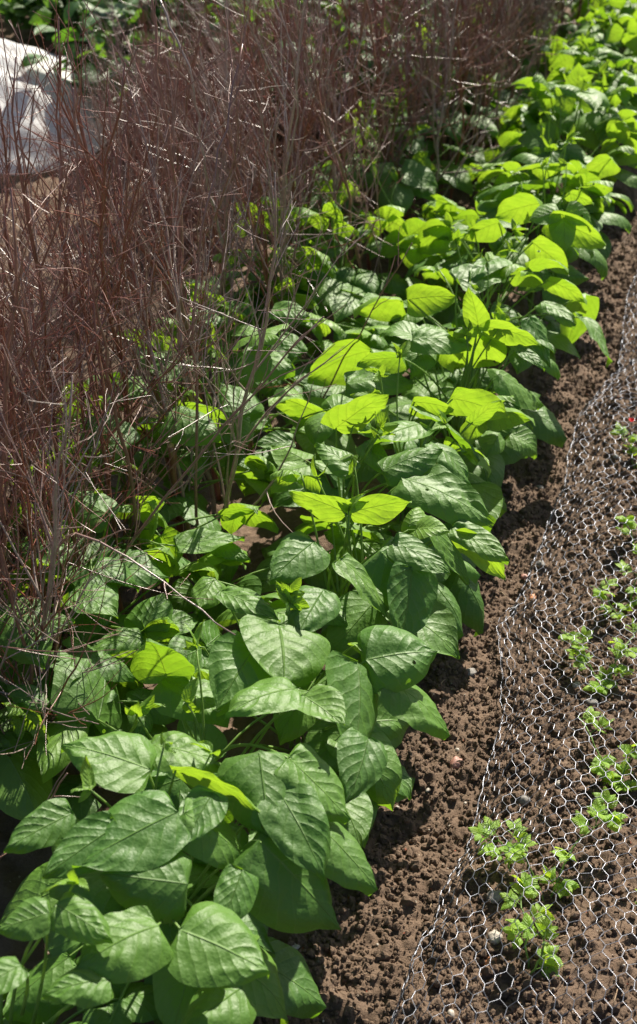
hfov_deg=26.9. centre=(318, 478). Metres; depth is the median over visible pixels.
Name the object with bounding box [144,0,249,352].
pea stick
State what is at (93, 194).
pea stick
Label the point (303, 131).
pea stick
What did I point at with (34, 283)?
pea stick
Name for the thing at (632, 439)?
seedling
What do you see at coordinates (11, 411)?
pea stick
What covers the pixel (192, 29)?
pea stick
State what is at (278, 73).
pea stick
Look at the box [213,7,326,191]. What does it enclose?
pea stick
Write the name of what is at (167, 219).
pea stick
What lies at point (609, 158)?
bean plant
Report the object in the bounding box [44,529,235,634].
pea stick
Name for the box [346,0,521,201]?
pea stick
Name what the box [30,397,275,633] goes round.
bean plant
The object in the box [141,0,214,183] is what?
pea stick
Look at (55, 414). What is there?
pea stick
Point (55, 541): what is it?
pea stick
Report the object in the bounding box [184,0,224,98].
pea stick
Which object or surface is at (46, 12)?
potato plant
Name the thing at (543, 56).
pea stick
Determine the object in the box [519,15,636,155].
bean plant
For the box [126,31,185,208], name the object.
pea stick
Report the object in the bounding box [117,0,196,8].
potato plant
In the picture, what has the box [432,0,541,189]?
pea stick
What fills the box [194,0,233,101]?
pea stick
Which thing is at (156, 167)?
pea stick
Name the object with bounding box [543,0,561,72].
pea stick
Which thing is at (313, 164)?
pea stick
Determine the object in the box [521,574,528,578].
stone
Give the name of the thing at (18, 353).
pea stick
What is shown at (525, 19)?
pea stick
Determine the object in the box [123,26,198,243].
pea stick
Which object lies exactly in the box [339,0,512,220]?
pea stick
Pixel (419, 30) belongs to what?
pea stick
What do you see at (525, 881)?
seedling
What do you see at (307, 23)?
potato plant
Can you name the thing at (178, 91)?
pea stick
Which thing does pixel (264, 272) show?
pea stick
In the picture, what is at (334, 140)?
pea stick
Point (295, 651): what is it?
bean plant
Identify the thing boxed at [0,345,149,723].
pea stick
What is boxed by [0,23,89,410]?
pea stick
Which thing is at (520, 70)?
pea stick
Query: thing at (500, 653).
chicken wire
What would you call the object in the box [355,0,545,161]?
pea stick
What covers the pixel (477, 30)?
pea stick
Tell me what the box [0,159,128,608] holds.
pea stick
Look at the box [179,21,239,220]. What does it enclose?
pea stick
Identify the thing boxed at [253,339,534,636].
bean plant
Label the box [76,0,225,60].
potato plant
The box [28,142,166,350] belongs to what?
pea stick
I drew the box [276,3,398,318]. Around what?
pea stick
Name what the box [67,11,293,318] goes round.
pea stick
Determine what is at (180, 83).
pea stick
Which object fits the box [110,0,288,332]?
pea stick
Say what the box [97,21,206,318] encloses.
pea stick
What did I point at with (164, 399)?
pea stick
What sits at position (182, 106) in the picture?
pea stick
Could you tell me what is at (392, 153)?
pea stick
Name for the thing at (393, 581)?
bean plant
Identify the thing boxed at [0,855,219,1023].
bean plant
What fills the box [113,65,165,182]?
pea stick
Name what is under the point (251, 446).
pea stick
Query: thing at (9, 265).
pea stick
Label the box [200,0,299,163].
pea stick
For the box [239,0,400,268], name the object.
pea stick
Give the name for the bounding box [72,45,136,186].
pea stick
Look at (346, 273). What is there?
bean plant
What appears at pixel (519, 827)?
seedling
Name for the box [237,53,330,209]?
pea stick
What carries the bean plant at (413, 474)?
on the soil
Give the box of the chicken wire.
[390,274,636,1023]
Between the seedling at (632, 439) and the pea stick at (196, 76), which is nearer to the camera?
the seedling at (632, 439)
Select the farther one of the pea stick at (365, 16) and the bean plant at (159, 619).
the pea stick at (365, 16)
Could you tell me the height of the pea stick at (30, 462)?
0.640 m
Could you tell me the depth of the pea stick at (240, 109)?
3.75 m
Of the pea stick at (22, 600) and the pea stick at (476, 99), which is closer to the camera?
the pea stick at (22, 600)
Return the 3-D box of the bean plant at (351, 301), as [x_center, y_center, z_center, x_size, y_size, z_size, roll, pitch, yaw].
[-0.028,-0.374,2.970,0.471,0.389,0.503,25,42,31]
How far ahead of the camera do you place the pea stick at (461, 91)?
3.49 m
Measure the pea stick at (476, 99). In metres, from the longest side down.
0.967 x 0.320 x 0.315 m
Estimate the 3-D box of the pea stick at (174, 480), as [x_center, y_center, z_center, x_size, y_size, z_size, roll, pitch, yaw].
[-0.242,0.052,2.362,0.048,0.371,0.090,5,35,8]
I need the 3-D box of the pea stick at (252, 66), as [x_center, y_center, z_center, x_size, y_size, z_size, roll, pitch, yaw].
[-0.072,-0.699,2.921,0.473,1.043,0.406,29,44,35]
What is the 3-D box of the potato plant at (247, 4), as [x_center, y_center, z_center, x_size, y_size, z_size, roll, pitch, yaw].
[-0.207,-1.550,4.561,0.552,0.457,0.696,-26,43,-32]
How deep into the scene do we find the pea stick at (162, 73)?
3.46 m
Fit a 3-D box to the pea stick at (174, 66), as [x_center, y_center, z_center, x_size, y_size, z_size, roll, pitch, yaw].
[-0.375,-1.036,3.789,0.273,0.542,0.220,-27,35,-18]
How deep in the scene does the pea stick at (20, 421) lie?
1.83 m
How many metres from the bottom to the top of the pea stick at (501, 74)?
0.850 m
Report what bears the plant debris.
on the soil
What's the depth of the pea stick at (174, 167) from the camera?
3.43 m
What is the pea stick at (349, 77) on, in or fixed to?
on the soil
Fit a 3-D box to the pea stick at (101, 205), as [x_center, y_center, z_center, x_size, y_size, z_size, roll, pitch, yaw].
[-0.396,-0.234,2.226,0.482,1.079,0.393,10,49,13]
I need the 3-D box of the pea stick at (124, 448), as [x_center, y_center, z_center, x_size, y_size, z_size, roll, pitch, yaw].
[-0.322,-0.111,1.987,0.156,1.092,0.227,-7,36,-10]
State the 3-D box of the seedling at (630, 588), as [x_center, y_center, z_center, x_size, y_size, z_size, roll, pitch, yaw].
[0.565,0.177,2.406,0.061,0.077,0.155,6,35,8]
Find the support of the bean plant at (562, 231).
on the soil
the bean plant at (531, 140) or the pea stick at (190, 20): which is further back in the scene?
the pea stick at (190, 20)
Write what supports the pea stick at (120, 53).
on the soil
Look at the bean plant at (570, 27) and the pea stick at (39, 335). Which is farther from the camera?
the bean plant at (570, 27)
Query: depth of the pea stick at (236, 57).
3.93 m
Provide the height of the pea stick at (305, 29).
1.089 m
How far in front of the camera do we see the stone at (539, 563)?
2.48 m
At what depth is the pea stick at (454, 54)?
3.69 m
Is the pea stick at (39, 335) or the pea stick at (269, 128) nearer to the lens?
the pea stick at (39, 335)
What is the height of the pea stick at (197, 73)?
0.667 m
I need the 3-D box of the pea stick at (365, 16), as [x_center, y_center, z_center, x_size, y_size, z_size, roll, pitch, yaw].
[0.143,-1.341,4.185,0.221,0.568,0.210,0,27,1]
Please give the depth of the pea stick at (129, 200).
3.25 m
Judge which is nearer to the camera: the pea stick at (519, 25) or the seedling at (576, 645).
the seedling at (576, 645)
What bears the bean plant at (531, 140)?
on the soil
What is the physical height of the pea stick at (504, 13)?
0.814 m
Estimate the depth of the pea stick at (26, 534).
1.98 m
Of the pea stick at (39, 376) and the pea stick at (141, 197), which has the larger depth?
the pea stick at (141, 197)
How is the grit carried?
on the soil
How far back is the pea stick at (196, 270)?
2.11 m
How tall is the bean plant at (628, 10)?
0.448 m
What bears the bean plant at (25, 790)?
on the soil
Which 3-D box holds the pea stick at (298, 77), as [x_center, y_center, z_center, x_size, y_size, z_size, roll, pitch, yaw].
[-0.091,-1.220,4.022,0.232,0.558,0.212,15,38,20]
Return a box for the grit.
[322,241,634,1021]
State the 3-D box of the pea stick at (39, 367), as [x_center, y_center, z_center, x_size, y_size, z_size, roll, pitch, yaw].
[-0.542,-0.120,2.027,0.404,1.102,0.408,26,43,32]
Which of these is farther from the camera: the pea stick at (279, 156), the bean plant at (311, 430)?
the pea stick at (279, 156)
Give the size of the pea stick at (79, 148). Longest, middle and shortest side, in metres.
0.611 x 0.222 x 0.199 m
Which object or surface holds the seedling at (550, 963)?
on the soil
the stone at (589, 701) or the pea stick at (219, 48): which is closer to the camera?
the stone at (589, 701)
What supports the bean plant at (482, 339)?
on the soil
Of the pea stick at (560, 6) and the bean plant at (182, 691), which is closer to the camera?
the bean plant at (182, 691)
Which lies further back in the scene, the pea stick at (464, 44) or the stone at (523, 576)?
the pea stick at (464, 44)
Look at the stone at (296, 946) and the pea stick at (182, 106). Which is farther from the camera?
the pea stick at (182, 106)
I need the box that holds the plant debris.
[348,252,636,1021]
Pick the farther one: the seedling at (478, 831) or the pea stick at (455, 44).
the pea stick at (455, 44)
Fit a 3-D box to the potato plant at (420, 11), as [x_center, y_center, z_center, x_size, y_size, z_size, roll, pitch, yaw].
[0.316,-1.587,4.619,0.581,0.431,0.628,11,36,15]
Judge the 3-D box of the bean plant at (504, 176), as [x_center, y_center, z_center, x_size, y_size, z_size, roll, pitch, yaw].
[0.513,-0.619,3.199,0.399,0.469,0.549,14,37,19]
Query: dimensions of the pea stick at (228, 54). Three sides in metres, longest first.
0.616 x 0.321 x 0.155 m
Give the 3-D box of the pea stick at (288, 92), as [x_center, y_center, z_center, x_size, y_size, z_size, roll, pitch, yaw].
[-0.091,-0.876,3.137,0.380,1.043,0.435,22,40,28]
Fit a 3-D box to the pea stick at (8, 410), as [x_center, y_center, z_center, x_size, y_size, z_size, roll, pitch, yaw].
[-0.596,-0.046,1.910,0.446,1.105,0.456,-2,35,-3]
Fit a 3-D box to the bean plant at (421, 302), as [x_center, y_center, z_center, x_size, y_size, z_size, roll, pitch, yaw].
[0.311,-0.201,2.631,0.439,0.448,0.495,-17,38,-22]
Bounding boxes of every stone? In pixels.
[292,943,299,949]
[450,756,461,768]
[466,668,476,675]
[484,957,496,967]
[486,890,501,903]
[488,930,502,944]
[516,795,528,805]
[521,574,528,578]
[536,561,545,567]
[536,887,541,898]
[572,681,580,687]
[585,697,598,706]
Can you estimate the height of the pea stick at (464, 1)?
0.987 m
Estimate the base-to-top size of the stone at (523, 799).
0.013 m
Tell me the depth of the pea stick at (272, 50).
3.95 m
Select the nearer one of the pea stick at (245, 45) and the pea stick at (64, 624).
the pea stick at (64, 624)
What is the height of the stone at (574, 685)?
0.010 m
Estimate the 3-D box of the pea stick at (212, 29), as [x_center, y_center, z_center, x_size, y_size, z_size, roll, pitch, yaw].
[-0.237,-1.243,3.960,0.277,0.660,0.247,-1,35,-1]
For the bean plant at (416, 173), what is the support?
on the soil
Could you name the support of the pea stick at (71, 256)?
on the soil
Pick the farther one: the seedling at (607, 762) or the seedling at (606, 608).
the seedling at (606, 608)
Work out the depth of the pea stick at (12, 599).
1.76 m
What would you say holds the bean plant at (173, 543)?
on the soil
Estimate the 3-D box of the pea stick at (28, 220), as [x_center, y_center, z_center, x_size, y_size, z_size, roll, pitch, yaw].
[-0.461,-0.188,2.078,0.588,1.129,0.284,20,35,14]
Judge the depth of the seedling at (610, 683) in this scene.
2.21 m
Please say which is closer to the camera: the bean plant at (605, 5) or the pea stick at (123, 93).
the pea stick at (123, 93)
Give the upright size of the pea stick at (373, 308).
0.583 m
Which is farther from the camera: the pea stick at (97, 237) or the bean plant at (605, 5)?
the bean plant at (605, 5)
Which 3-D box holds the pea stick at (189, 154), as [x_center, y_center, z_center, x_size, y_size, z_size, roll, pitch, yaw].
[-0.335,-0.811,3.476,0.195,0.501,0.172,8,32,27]
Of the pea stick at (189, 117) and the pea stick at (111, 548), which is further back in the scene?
the pea stick at (189, 117)
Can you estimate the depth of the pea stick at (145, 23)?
3.56 m
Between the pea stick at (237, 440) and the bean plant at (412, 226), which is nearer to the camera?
the pea stick at (237, 440)
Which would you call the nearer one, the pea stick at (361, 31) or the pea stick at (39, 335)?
the pea stick at (39, 335)
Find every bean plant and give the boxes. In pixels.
[0,502,247,738]
[0,558,175,819]
[0,619,414,1023]
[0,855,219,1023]
[3,731,377,1023]
[3,1018,50,1023]
[7,402,278,642]
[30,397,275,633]
[56,303,372,527]
[109,577,449,847]
[134,247,389,397]
[135,277,356,454]
[186,388,495,665]
[191,454,509,810]
[201,200,434,364]
[232,180,447,344]
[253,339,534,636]
[292,99,498,217]
[295,151,465,330]
[301,123,493,281]
[306,58,523,170]
[307,285,555,519]
[324,65,561,193]
[353,252,576,486]
[371,229,612,392]
[373,18,532,144]
[393,21,553,145]
[403,157,631,314]
[404,193,605,367]
[437,123,633,287]
[458,0,610,73]
[470,0,595,97]
[473,63,636,212]
[475,72,636,191]
[490,0,577,48]
[490,0,598,52]
[506,58,636,152]
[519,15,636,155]
[522,37,636,156]
[551,3,632,78]
[557,0,598,17]
[567,0,636,55]
[568,0,636,73]
[582,0,618,24]
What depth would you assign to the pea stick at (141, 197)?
3.29 m
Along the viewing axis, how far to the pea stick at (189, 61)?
3.69 m
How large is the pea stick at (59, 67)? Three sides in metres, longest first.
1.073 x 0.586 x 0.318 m
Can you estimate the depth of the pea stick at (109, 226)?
2.20 m
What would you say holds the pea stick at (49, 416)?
on the soil
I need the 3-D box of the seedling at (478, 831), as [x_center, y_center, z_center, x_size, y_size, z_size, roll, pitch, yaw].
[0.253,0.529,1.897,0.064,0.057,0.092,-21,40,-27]
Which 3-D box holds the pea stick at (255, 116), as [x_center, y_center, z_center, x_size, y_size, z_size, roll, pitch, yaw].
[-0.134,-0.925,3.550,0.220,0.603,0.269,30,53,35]
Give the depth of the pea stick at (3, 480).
1.71 m
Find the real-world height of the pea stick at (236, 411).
0.820 m
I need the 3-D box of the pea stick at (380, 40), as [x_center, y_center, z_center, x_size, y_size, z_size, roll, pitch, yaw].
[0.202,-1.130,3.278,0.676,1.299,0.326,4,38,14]
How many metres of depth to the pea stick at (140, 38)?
3.60 m
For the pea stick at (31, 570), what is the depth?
1.78 m
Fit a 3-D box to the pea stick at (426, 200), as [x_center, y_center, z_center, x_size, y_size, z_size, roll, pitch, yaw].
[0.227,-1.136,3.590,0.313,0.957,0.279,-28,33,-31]
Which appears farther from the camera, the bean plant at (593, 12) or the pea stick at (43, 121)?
the bean plant at (593, 12)
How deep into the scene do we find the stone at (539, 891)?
1.85 m
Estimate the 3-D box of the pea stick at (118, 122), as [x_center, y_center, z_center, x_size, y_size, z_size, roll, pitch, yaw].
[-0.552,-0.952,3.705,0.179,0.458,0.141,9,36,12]
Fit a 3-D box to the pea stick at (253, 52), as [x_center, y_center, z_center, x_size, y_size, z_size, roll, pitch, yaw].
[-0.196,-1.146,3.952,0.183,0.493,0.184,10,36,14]
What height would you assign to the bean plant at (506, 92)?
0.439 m
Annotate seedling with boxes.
[468,816,528,871]
[495,818,544,901]
[499,870,554,967]
[515,912,563,978]
[538,786,627,897]
[558,625,603,692]
[579,706,630,791]
[589,619,636,695]
[590,578,626,621]
[610,417,636,469]
[613,543,636,610]
[614,743,636,791]
[615,515,636,546]
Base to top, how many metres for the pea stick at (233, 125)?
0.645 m
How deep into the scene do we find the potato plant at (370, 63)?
4.09 m
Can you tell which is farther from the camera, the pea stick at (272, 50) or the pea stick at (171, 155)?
the pea stick at (272, 50)
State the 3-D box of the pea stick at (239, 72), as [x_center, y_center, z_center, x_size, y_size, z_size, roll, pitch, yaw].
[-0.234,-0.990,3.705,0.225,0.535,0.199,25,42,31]
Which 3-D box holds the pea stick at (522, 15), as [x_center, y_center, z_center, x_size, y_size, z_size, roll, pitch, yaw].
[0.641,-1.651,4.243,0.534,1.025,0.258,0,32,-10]
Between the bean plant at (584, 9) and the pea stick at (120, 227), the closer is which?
the pea stick at (120, 227)
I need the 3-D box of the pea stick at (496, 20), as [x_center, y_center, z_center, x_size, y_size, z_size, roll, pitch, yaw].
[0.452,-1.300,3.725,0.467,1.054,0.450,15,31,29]
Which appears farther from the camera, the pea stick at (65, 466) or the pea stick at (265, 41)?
the pea stick at (265, 41)
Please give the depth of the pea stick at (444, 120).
3.50 m
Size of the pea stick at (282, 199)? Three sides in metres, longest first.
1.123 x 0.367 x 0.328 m
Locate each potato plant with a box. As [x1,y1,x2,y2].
[0,0,82,44]
[21,0,204,126]
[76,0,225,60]
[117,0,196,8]
[189,0,374,129]
[190,0,347,62]
[317,0,496,118]
[350,0,477,46]
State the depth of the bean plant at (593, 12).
4.08 m
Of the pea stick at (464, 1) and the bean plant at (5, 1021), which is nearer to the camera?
the bean plant at (5, 1021)
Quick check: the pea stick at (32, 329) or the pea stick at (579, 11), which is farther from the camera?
the pea stick at (579, 11)
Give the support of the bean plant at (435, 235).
on the soil
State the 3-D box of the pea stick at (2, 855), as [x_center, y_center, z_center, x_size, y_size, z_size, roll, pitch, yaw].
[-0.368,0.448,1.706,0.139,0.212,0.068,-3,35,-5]
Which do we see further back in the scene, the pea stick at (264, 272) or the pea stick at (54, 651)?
the pea stick at (264, 272)
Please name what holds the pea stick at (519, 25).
on the soil
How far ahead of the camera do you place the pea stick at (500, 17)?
4.12 m
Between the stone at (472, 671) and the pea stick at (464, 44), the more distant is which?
the pea stick at (464, 44)
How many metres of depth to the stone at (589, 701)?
2.18 m
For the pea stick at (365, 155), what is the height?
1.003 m
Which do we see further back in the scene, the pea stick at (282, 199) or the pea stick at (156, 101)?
the pea stick at (156, 101)
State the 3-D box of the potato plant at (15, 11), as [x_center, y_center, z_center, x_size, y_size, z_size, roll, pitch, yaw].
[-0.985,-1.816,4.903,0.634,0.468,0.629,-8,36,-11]
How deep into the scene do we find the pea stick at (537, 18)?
4.43 m
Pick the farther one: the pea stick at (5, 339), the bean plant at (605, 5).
the bean plant at (605, 5)
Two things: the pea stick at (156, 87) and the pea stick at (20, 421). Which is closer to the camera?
the pea stick at (20, 421)
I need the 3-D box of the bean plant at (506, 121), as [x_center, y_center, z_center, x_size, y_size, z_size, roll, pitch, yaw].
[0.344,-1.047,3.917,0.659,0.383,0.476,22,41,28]
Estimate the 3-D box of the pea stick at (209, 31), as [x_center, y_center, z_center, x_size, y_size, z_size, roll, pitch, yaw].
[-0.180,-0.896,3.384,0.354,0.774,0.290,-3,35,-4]
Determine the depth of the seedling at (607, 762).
2.02 m
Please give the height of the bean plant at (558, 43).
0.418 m
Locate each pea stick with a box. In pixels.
[0,0,264,488]
[0,14,204,599]
[0,22,112,254]
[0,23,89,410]
[0,24,228,530]
[0,141,108,586]
[0,141,125,528]
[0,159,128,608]
[0,161,92,589]
[0,169,35,327]
[0,169,246,614]
[0,190,57,359]
[0,190,85,492]
[0,214,160,617]
[0,218,80,563]
[0,221,133,595]
[0,225,53,470]
[0,227,74,520]
[0,248,180,594]
[0,266,212,650]
[0,288,113,647]
[0,299,57,431]
[0,335,150,767]
[0,338,83,596]
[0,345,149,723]
[0,349,33,525]
[0,353,119,716]
[0,432,131,759]
[0,447,118,658]
[0,501,48,699]
[0,761,76,859]
[1,117,116,395]
[1,359,67,595]
[4,206,75,400]
[5,360,124,649]
[13,161,267,563]
[15,0,317,501]
[16,153,74,293]
[17,0,240,469]
[22,69,154,281]
[26,30,152,306]
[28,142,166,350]
[32,48,153,600]
[39,236,215,594]
[44,93,161,287]
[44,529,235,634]
[49,20,159,257]
[57,0,251,476]
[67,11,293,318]
[67,304,345,637]
[69,128,173,331]
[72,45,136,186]
[79,24,268,517]
[83,54,154,205]
[83,68,169,281]
[88,0,220,198]
[88,31,179,265]
[89,0,166,201]
[91,14,147,205]
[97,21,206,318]
[98,0,283,275]
[103,50,184,274]
[105,89,179,240]
[109,41,179,218]
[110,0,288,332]
[111,0,177,145]
[112,0,293,351]
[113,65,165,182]
[114,26,195,240]
[114,35,212,228]
[114,109,213,301]
[115,32,193,231]
[117,51,219,237]
[119,48,153,150]
[123,0,215,223]
[123,0,317,383]
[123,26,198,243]
[124,104,188,248]
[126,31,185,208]
[126,97,197,250]
[131,14,243,230]
[136,110,218,278]
[139,37,281,274]
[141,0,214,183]
[143,28,212,154]
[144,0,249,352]
[144,18,208,181]
[146,142,368,544]
[150,0,370,354]
[152,20,216,151]
[154,0,263,557]
[154,1,233,230]
[155,75,217,254]
[158,0,233,112]
[161,0,307,150]
[163,0,366,385]
[166,0,247,132]
[167,442,187,559]
[170,37,350,387]
[173,0,209,101]
[175,21,276,261]
[175,26,221,208]
[177,0,285,243]
[179,0,244,136]
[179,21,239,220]
[180,4,218,95]
[181,16,278,253]
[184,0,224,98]
[184,1,282,139]
[184,59,246,223]
[189,0,224,80]
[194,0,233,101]
[195,0,274,149]
[197,1,267,212]
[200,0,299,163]
[201,0,353,185]
[204,0,368,276]
[204,74,271,200]
[205,13,255,117]
[207,61,280,219]
[208,23,266,189]
[209,22,265,171]
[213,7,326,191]
[213,35,280,190]
[218,18,275,120]
[220,0,380,267]
[223,0,326,159]
[224,1,313,110]
[232,0,392,333]
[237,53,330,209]
[238,0,386,239]
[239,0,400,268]
[241,0,327,169]
[246,440,253,455]
[249,3,321,173]
[252,0,410,322]
[267,3,313,159]
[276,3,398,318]
[289,0,450,269]
[290,0,414,262]
[291,0,542,241]
[292,0,360,152]
[293,0,363,128]
[296,228,411,449]
[328,0,492,217]
[329,12,368,149]
[332,0,468,148]
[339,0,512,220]
[340,0,391,71]
[345,0,436,264]
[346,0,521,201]
[353,0,452,269]
[353,0,470,202]
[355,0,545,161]
[365,0,524,155]
[386,0,503,192]
[390,0,473,195]
[391,0,531,199]
[401,0,529,148]
[402,0,559,147]
[405,0,507,146]
[431,0,543,211]
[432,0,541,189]
[433,0,518,143]
[454,0,588,166]
[461,0,546,53]
[471,0,530,101]
[471,0,580,100]
[472,0,593,98]
[475,0,533,70]
[477,0,542,101]
[480,0,598,80]
[504,0,575,61]
[521,0,577,70]
[523,0,557,60]
[527,0,546,63]
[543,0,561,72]
[560,0,564,29]
[572,0,581,40]
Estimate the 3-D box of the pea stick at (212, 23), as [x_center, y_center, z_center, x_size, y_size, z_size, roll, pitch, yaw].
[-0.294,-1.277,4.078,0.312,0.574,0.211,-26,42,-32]
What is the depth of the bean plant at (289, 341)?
2.67 m
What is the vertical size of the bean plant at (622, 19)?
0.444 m
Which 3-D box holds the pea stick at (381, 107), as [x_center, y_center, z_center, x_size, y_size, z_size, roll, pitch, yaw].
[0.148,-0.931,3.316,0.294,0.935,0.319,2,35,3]
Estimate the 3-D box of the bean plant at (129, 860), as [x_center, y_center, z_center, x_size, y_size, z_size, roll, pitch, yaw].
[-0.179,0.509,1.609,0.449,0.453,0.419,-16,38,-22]
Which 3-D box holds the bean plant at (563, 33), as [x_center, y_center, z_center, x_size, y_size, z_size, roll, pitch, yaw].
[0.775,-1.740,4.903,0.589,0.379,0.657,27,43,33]
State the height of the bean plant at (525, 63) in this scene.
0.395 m
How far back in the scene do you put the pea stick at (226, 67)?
2.79 m
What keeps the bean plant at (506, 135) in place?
on the soil
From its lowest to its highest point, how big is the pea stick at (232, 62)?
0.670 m
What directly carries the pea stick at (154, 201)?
on the soil
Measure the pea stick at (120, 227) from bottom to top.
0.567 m
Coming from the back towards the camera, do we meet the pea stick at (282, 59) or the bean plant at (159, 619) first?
the pea stick at (282, 59)
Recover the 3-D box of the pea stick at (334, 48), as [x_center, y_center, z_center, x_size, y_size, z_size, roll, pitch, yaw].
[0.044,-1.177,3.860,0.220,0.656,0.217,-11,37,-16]
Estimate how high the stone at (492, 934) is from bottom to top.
0.014 m
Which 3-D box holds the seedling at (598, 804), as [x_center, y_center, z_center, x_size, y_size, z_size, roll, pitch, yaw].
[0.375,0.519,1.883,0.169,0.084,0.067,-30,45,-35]
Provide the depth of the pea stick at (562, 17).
4.75 m
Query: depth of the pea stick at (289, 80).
3.01 m
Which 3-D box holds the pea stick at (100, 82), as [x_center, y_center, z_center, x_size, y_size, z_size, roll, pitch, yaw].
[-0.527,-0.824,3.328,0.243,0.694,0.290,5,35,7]
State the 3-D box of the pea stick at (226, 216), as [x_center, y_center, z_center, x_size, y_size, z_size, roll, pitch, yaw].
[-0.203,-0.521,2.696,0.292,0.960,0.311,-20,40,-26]
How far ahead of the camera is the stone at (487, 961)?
1.77 m
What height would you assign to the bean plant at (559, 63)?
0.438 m
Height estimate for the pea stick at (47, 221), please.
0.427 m
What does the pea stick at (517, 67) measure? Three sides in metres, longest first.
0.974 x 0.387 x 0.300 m
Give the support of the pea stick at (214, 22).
on the soil
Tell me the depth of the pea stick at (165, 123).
3.41 m
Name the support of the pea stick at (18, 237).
on the soil
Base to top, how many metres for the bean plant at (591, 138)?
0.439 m
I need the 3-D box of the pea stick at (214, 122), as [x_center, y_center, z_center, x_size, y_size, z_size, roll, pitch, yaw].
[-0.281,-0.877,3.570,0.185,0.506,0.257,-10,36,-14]
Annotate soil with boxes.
[0,3,636,1023]
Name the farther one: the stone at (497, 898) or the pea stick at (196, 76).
the pea stick at (196, 76)
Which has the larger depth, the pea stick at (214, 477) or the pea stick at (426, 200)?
the pea stick at (426, 200)
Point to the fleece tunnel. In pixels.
(42, 75)
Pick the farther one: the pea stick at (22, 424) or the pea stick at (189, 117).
the pea stick at (189, 117)
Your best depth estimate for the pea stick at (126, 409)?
2.21 m
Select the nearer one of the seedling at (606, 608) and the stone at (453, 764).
the stone at (453, 764)
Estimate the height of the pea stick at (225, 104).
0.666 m
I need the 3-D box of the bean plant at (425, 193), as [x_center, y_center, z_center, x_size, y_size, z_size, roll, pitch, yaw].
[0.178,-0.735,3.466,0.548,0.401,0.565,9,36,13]
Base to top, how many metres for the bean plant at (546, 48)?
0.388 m
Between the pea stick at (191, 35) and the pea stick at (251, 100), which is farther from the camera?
the pea stick at (191, 35)
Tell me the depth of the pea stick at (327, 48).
3.93 m
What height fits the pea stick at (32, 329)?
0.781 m
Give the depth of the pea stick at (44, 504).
1.94 m
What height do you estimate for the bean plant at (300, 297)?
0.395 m
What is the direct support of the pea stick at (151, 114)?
on the soil
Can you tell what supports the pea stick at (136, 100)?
on the soil
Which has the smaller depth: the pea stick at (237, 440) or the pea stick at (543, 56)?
the pea stick at (237, 440)
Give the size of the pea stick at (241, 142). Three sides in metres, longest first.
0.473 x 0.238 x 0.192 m
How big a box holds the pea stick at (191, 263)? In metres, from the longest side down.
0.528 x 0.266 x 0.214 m
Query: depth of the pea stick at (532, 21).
4.38 m
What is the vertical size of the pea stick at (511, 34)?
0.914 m
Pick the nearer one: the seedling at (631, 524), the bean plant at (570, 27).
the seedling at (631, 524)
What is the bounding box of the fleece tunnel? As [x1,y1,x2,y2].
[0,39,132,174]
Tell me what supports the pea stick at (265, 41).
on the soil
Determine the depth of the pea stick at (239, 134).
3.54 m
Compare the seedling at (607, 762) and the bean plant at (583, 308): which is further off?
the bean plant at (583, 308)
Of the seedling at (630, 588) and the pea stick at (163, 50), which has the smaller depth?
the seedling at (630, 588)
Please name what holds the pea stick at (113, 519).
on the soil
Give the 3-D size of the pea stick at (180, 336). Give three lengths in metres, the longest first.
0.990 x 0.324 x 0.289 m
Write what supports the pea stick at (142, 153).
on the soil
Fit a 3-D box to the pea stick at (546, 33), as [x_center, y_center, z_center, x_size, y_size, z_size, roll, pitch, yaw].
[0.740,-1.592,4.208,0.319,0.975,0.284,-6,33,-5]
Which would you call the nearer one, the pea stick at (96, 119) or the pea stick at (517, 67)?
the pea stick at (96, 119)

